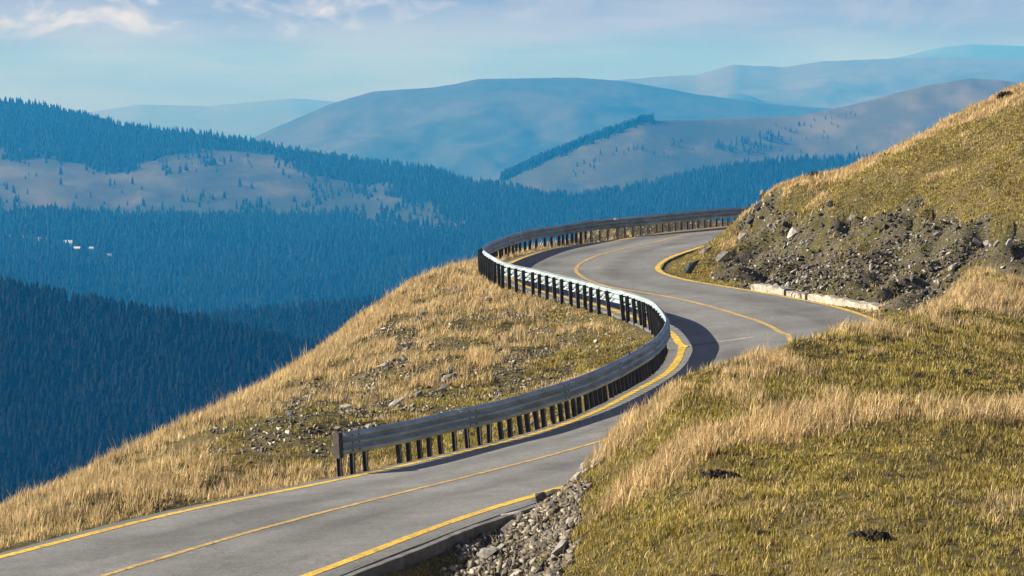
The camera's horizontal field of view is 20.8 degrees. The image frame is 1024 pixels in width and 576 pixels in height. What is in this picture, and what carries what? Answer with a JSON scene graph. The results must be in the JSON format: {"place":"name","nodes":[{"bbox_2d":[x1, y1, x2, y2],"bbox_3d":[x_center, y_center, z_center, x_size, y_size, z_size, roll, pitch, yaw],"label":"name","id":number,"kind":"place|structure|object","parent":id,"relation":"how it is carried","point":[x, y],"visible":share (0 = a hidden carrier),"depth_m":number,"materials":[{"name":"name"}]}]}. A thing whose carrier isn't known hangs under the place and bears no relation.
{"place":"outdoors","nodes":[
{"label":"outdoors","id":0,"kind":"place"},
{"bbox_2d":[0,297,272,486],"bbox_3d":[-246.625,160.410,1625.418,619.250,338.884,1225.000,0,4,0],"label":"dark spur","id":1,"kind":"structure","parent":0,"point":[72,458],"depth_m":1557.59,"materials":[{"name":"plant"}]},
{"bbox_2d":[0,274,324,504],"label":"shaded forest","id":2,"kind":"object","parent":1,"relation":"on","point":[178,357],"visible":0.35,"depth_m":1555.63,"materials":[{"name":"green plant"}]},
{"bbox_2d":[87,98,334,139],"bbox_3d":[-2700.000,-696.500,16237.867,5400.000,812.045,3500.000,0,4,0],"label":"farthest mountain","id":3,"kind":"structure","parent":0,"point":[252,119],"depth_m":15790.21,"materials":[{"name":"blue"}]},
{"bbox_2d":[235,310,358,335],"bbox_3d":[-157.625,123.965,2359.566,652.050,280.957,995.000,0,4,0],"label":"wooded spur","id":4,"kind":"structure","parent":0,"point":[294,321],"depth_m":2303.56,"materials":[{"name":"plant"}]},
{"bbox_2d":[193,293,387,342],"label":"spur forest","id":5,"kind":"object","parent":4,"relation":"on","point":[274,318],"visible":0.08,"depth_m":2299.39,"materials":[{"name":"green plant"}]},
{"bbox_2d":[0,101,847,310],"bbox_3d":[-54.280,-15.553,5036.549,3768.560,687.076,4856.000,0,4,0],"label":"mountain","id":6,"kind":"structure","parent":0,"point":[264,176],"depth_m":4870.14,"materials":[{"name":"plant"}]},
{"bbox_2d":[0,95,492,222],"bbox_3d":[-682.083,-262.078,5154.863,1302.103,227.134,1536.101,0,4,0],"label":"ridge forest","id":7,"kind":"object","parent":6,"relation":"on","point":[466,193],"visible":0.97,"depth_m":5247.61,"materials":[{"name":"green plant"}]},
{"bbox_2d":[0,141,874,315],"bbox_3d":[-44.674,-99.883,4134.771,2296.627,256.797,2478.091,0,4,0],"label":"valley forest","id":8,"kind":"object","parent":6,"relation":"on","point":[361,240],"visible":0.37,"depth_m":4139.87,"materials":[{"name":"green plant"}]},
{"bbox_2d":[0,226,879,575],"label":"road","id":9,"kind":"structure","parent":0,"point":[706,334],"depth_m":52.05,"materials":[{"name":"grey asphalt"}]},
{"bbox_2d":[0,226,728,557],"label":"edge line","id":10,"kind":"object","parent":9,"relation":"on","point":[680,352],"visible":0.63,"depth_m":59.69,"materials":[{"name":"yellow paint"}]},
{"bbox_2d":[99,231,792,575],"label":"line","id":11,"kind":"object","parent":9,"relation":"on","point":[788,336],"visible":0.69,"depth_m":53.34,"materials":[{"name":"paint"}]},
{"bbox_2d":[300,246,878,575],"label":"edge line","id":12,"kind":"object","parent":9,"relation":"on","point":[404,538],"visible":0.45,"depth_m":47.57,"materials":[{"name":"yellow paint"}]},
{"bbox_2d":[0,93,1023,575],"bbox_3d":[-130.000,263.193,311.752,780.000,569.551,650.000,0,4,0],"label":"hillside","id":13,"kind":"structure","parent":0,"point":[868,235],"depth_m":70.32,"materials":[{"name":"plant"}]},
{"bbox_2d":[285,410,293,415],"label":"field stone","id":14,"kind":"object","parent":13,"relation":"on","point":[289,412],"visible":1,"depth_m":65.03,"materials":[{"name":"grey stone"}]},
{"bbox_2d":[340,404,351,408],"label":"field stone","id":15,"kind":"object","parent":13,"relation":"on","point":[347,406],"visible":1,"depth_m":68.50,"materials":[{"name":"grey stone"}]},
{"bbox_2d":[376,362,388,368],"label":"field stone","id":16,"kind":"object","parent":13,"relation":"on","point":[385,364],"visible":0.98,"depth_m":78.25,"materials":[{"name":"grey stone"}]},
{"bbox_2d":[388,397,404,406],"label":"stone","id":17,"kind":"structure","parent":13,"relation":"on","point":[395,402],"depth_m":69.28,"materials":[{"name":"grey stone"}]},
{"bbox_2d":[171,268,639,470],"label":"spur rubble","id":18,"kind":"object","parent":13,"relation":"on","point":[389,401],"visible":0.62,"depth_m":74.42,"materials":[{"name":"stone"}]},
{"bbox_2d":[413,390,422,396],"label":"slate slab","id":19,"kind":"structure","parent":13,"relation":"on","point":[419,393],"depth_m":72.38,"materials":[{"name":"grey stone"}]},
{"bbox_2d":[414,316,423,322],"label":"stone slab","id":20,"kind":"structure","parent":13,"relation":"on","point":[419,319],"depth_m":89.50,"materials":[{"name":"stone"}]},
{"bbox_2d":[430,387,446,393],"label":"slate slab","id":21,"kind":"structure","parent":13,"relation":"on","point":[439,390],"depth_m":73.12,"materials":[{"name":"grey stone"}]},
{"bbox_2d":[344,503,538,575],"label":"drain wall","id":22,"kind":"structure","parent":13,"relation":"on","point":[406,559],"depth_m":44.65,"materials":[{"name":"grey concrete"}]},
{"bbox_2d":[439,382,451,388],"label":"slate slab","id":23,"kind":"structure","parent":13,"relation":"on","point":[446,385],"depth_m":73.90,"materials":[{"name":"grey stone"}]},
{"bbox_2d":[441,373,454,381],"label":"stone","id":24,"kind":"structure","parent":13,"relation":"on","point":[448,375],"depth_m":75.12,"materials":[{"name":"grey stone"}]},
{"bbox_2d":[0,228,917,575],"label":"spur grass","id":25,"kind":"structure","parent":13,"relation":"on","point":[152,484],"depth_m":58.32,"materials":[{"name":"beige plant"}]},
{"bbox_2d":[499,520,516,533],"bbox_3d":[-0.038,4.005,46.730,0.175,0.123,0.486,10,30,41],"label":"stone slab","id":26,"kind":"object","parent":13,"relation":"on","point":[506,526],"depth_m":46.70,"materials":[{"name":"grey stone"}]},
{"bbox_2d":[501,511,523,519],"bbox_3d":[0.047,3.975,47.652,0.278,0.324,0.492,3,5,42],"label":"boulder","id":27,"kind":"object","parent":13,"relation":"on","point":[519,513],"visible":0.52,"depth_m":47.62,"materials":[{"name":"grey stone"}]},
{"bbox_2d":[439,453,596,575],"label":"roadside scree","id":28,"kind":"structure","parent":13,"relation":"on","point":[527,528],"depth_m":44.86,"materials":[{"name":"stone"}]},
{"bbox_2d":[448,566,460,571],"bbox_3d":[-0.906,4.454,44.200,0.240,0.098,0.168,2,-13,-22],"label":"scree stone","id":29,"kind":"object","parent":28,"relation":"on","point":[450,568],"visible":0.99,"depth_m":44.12,"materials":[{"name":"grey stone"}]},
{"bbox_2d":[462,544,468,550],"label":"scree stone","id":30,"kind":"object","parent":28,"relation":"on","point":[465,546],"visible":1,"depth_m":45.23,"materials":[{"name":"grey stone"}]},
{"bbox_2d":[477,547,498,560],"bbox_3d":[-0.441,4.282,44.961,0.311,0.099,0.601,11,29,29],"label":"stone slab","id":31,"kind":"object","parent":28,"relation":"on","point":[484,553],"depth_m":44.92,"materials":[{"name":"grey stone"}]},
{"bbox_2d":[497,543,505,549],"bbox_3d":[-0.228,4.255,45.338,0.343,0.104,0.127,-34,15,-8],"label":"scree stone","id":32,"kind":"object","parent":28,"relation":"on","point":[500,546],"visible":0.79,"depth_m":45.31,"materials":[{"name":"grey stone"}]},
{"bbox_2d":[546,500,556,505],"bbox_3d":[0.680,3.595,46.473,0.210,0.122,0.121,-6,6,-26],"label":"scree stone","id":33,"kind":"object","parent":28,"relation":"on","point":[550,502],"visible":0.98,"depth_m":46.46,"materials":[{"name":"grey stone"}]},
{"bbox_2d":[551,539,567,554],"bbox_3d":[0.759,3.948,42.481,0.340,0.252,0.175,-3,5,-42],"label":"scree stone","id":34,"kind":"object","parent":28,"relation":"on","point":[559,546],"visible":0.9,"depth_m":42.41,"materials":[{"name":"grey stone"}]},
{"bbox_2d":[573,471,580,479],"bbox_3d":[1.111,3.163,47.062,0.135,0.086,0.210,9,40,47],"label":"scree stone","id":35,"kind":"object","parent":28,"relation":"on","point":[575,476],"visible":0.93,"depth_m":47.02,"materials":[{"name":"grey stone"}]},
{"bbox_2d":[535,492,547,503],"bbox_3d":[0.527,3.749,49.002,0.197,0.349,0.454,2,4,27],"label":"boulder","id":36,"kind":"object","parent":13,"relation":"on","point":[541,497],"visible":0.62,"depth_m":48.91,"materials":[{"name":"stone"}]},
{"bbox_2d":[333,207,750,476],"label":"guardrail","id":37,"kind":"object","parent":13,"relation":"on","point":[633,368],"visible":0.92,"depth_m":68.39,"materials":[{"name":"metal"}]},
{"bbox_2d":[545,489,559,496],"bbox_3d":[0.840,3.663,49.640,0.572,0.256,0.235,-13,13,-16],"label":"boulder","id":38,"kind":"object","parent":13,"relation":"on","point":[549,493],"visible":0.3,"depth_m":49.51,"materials":[{"name":"stone"}]},
{"bbox_2d":[591,456,604,467],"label":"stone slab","id":39,"kind":"structure","parent":13,"relation":"on","point":[599,461],"depth_m":47.16,"materials":[{"name":"grey stone"}]},
{"bbox_2d":[683,260,699,273],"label":"rock outcrop","id":40,"kind":"object","parent":13,"relation":"on","point":[689,267],"visible":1,"depth_m":101.55,"materials":[{"name":"stone"}]},
{"bbox_2d":[368,262,1023,575],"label":"mound grass","id":41,"kind":"structure","parent":13,"relation":"on","point":[990,290],"depth_m":44.86,"materials":[{"name":"plant"}]},
{"bbox_2d":[700,246,712,254],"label":"rock outcrop","id":42,"kind":"object","parent":13,"relation":"on","point":[709,248],"visible":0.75,"depth_m":107.55,"materials":[{"name":"grey stone"}]},
{"bbox_2d":[699,469,738,480],"bbox_3d":[3.082,2.840,41.763,0.569,0.256,0.456,-2,4,-25],"label":"molehill","id":43,"kind":"object","parent":13,"relation":"on","point":[717,473],"visible":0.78,"depth_m":41.66,"materials":[{"name":"brown soil"}]},
{"bbox_2d":[715,251,728,261],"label":"rock outcrop","id":44,"kind":"object","parent":13,"relation":"on","point":[721,256],"visible":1,"depth_m":104.62,"materials":[{"name":"grey stone"}]},
{"bbox_2d":[738,233,745,239],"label":"rock outcrop","id":45,"kind":"object","parent":13,"relation":"on","point":[740,236],"visible":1,"depth_m":109.01,"materials":[{"name":"grey stone"}]},
{"bbox_2d":[746,213,753,223],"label":"rock outcrop","id":46,"kind":"object","parent":13,"relation":"on","point":[750,218],"visible":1,"depth_m":109.52,"materials":[{"name":"stone"}]},
{"bbox_2d":[743,529,772,537],"bbox_3d":[3.351,3.374,37.884,0.479,0.194,0.361,0,4,0],"label":"molehill","id":47,"kind":"object","parent":13,"relation":"on","point":[762,532],"visible":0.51,"depth_m":37.83,"materials":[{"name":"brown soil"}]},
{"bbox_2d":[753,201,763,210],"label":"rock outcrop","id":48,"kind":"object","parent":13,"relation":"on","point":[757,206],"visible":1,"depth_m":109.79,"materials":[{"name":"stone"}]},
{"bbox_2d":[760,190,765,198],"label":"overhang rock","id":49,"kind":"object","parent":13,"relation":"on","point":[762,192],"visible":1,"depth_m":111.02,"materials":[{"name":"grey stone"}]},
{"bbox_2d":[751,283,795,295],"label":"concrete kerb","id":50,"kind":"structure","parent":13,"relation":"on","point":[772,289],"depth_m":92.08,"materials":[{"name":"beige concrete"}]},
{"bbox_2d":[787,227,796,238],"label":"rock outcrop","id":51,"kind":"object","parent":13,"relation":"on","point":[792,232],"visible":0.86,"depth_m":103.55,"materials":[{"name":"grey stone"}]},
{"bbox_2d":[786,291,809,299],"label":"concrete kerb","id":52,"kind":"structure","parent":13,"relation":"on","point":[800,295],"depth_m":89.58,"materials":[{"name":"beige concrete"}]},
{"bbox_2d":[808,170,825,176],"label":"shrub","id":53,"kind":"object","parent":13,"relation":"on","point":[812,172],"visible":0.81,"depth_m":110.07,"materials":[{"name":"green plant"}]},
{"bbox_2d":[826,200,832,206],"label":"overhang rock","id":54,"kind":"object","parent":13,"relation":"on","point":[829,203],"visible":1,"depth_m":102.03,"materials":[{"name":"stone"}]},
{"bbox_2d":[665,80,1023,320],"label":"hill grass","id":55,"kind":"structure","parent":13,"relation":"on","point":[986,111],"depth_m":102.86,"materials":[{"name":"brown plant"}]},
{"bbox_2d":[807,293,883,309],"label":"concrete kerb","id":56,"kind":"structure","parent":13,"relation":"on","point":[833,299],"depth_m":86.27,"materials":[{"name":"beige concrete"}]},
{"bbox_2d":[849,215,856,220],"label":"overhang rock","id":57,"kind":"object","parent":13,"relation":"on","point":[851,217],"visible":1,"depth_m":100.46,"materials":[{"name":"grey stone"}]},
{"bbox_2d":[710,189,1023,314],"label":"cutting rubble","id":58,"kind":"object","parent":13,"relation":"on","point":[894,274],"visible":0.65,"depth_m":94.23,"materials":[{"name":"stone"}]},
{"bbox_2d":[847,528,890,541],"bbox_3d":[4.704,3.310,36.878,0.598,0.262,0.435,0,4,0],"label":"molehill","id":59,"kind":"object","parent":13,"relation":"on","point":[869,534],"visible":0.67,"depth_m":36.78,"materials":[{"name":"brown soil"}]},
{"bbox_2d":[869,263,873,270],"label":"cutting stone","id":60,"kind":"object","parent":13,"relation":"on","point":[871,265],"visible":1,"depth_m":92.57,"materials":[{"name":"grey stone"}]},
{"bbox_2d":[903,234,911,238],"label":"overhang rock","id":61,"kind":"object","parent":13,"relation":"on","point":[906,236],"visible":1,"depth_m":95.41,"materials":[{"name":"stone"}]},
{"bbox_2d":[933,232,942,236],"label":"overhang rock","id":62,"kind":"object","parent":13,"relation":"on","point":[937,234],"visible":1,"depth_m":93.43,"materials":[{"name":"grey stone"}]},
{"bbox_2d":[948,262,957,271],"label":"rock outcrop","id":63,"kind":"object","parent":13,"relation":"on","point":[952,267],"visible":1,"depth_m":88.41,"materials":[{"name":"grey stone"}]},
{"bbox_2d":[972,237,982,246],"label":"overhang rock","id":64,"kind":"object","parent":13,"relation":"on","point":[977,242],"visible":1,"depth_m":91.19,"materials":[{"name":"stone"}]},
{"bbox_2d":[983,240,991,246],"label":"overhang rock","id":65,"kind":"object","parent":13,"relation":"on","point":[986,242],"visible":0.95,"depth_m":90.83,"materials":[{"name":"grey stone"}]},
{"bbox_2d":[995,91,1012,98],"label":"shrub","id":66,"kind":"object","parent":13,"relation":"on","point":[1002,94],"visible":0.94,"depth_m":109.62,"materials":[{"name":"green plant"}]},
{"bbox_2d":[1006,239,1012,247],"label":"cutting stone","id":67,"kind":"object","parent":13,"relation":"on","point":[1009,243],"visible":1,"depth_m":87.85,"materials":[{"name":"grey stone"}]},
{"bbox_2d":[0,0,1023,112],"label":"sky","id":68,"kind":"structure","parent":0,"point":[89,55],"materials":[{"name":"blue"}]},
{"bbox_2d":[248,78,829,182],"bbox_3d":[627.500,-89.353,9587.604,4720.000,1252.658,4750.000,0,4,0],"label":"mountain","id":69,"kind":"structure","parent":0,"point":[477,129],"depth_m":8758.91,"materials":[{"name":"blue"}]},
{"bbox_2d":[531,220,731,249],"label":"verge gravel","id":70,"kind":"structure","parent":0,"point":[642,232],"depth_m":127.26,"materials":[{"name":"grey gravel"}]},
{"bbox_2d":[498,78,1022,195],"bbox_3d":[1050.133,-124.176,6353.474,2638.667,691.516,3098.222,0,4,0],"label":"mountain","id":71,"kind":"structure","parent":0,"point":[879,124],"depth_m":5428.66,"materials":[{"name":"blue"}]},
{"bbox_2d":[499,113,653,182],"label":"ridge treeline","id":72,"kind":"object","parent":71,"relation":"on","point":[532,161],"visible":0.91,"depth_m":5391.12,"materials":[{"name":"green plant"}]},
{"bbox_2d":[616,57,1023,108],"bbox_3d":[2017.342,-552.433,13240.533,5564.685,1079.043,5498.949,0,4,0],"label":"mountain","id":73,"kind":"structure","parent":0,"point":[830,84],"depth_m":12514.73,"materials":[{"name":"blue"}]},
{"bbox_2d":[892,44,1023,58],"bbox_3d":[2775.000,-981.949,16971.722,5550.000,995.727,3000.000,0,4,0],"label":"farthest mountain","id":74,"kind":"structure","parent":0,"point":[980,51],"depth_m":16786.33,"materials":[{"name":"blue"}]}
]}

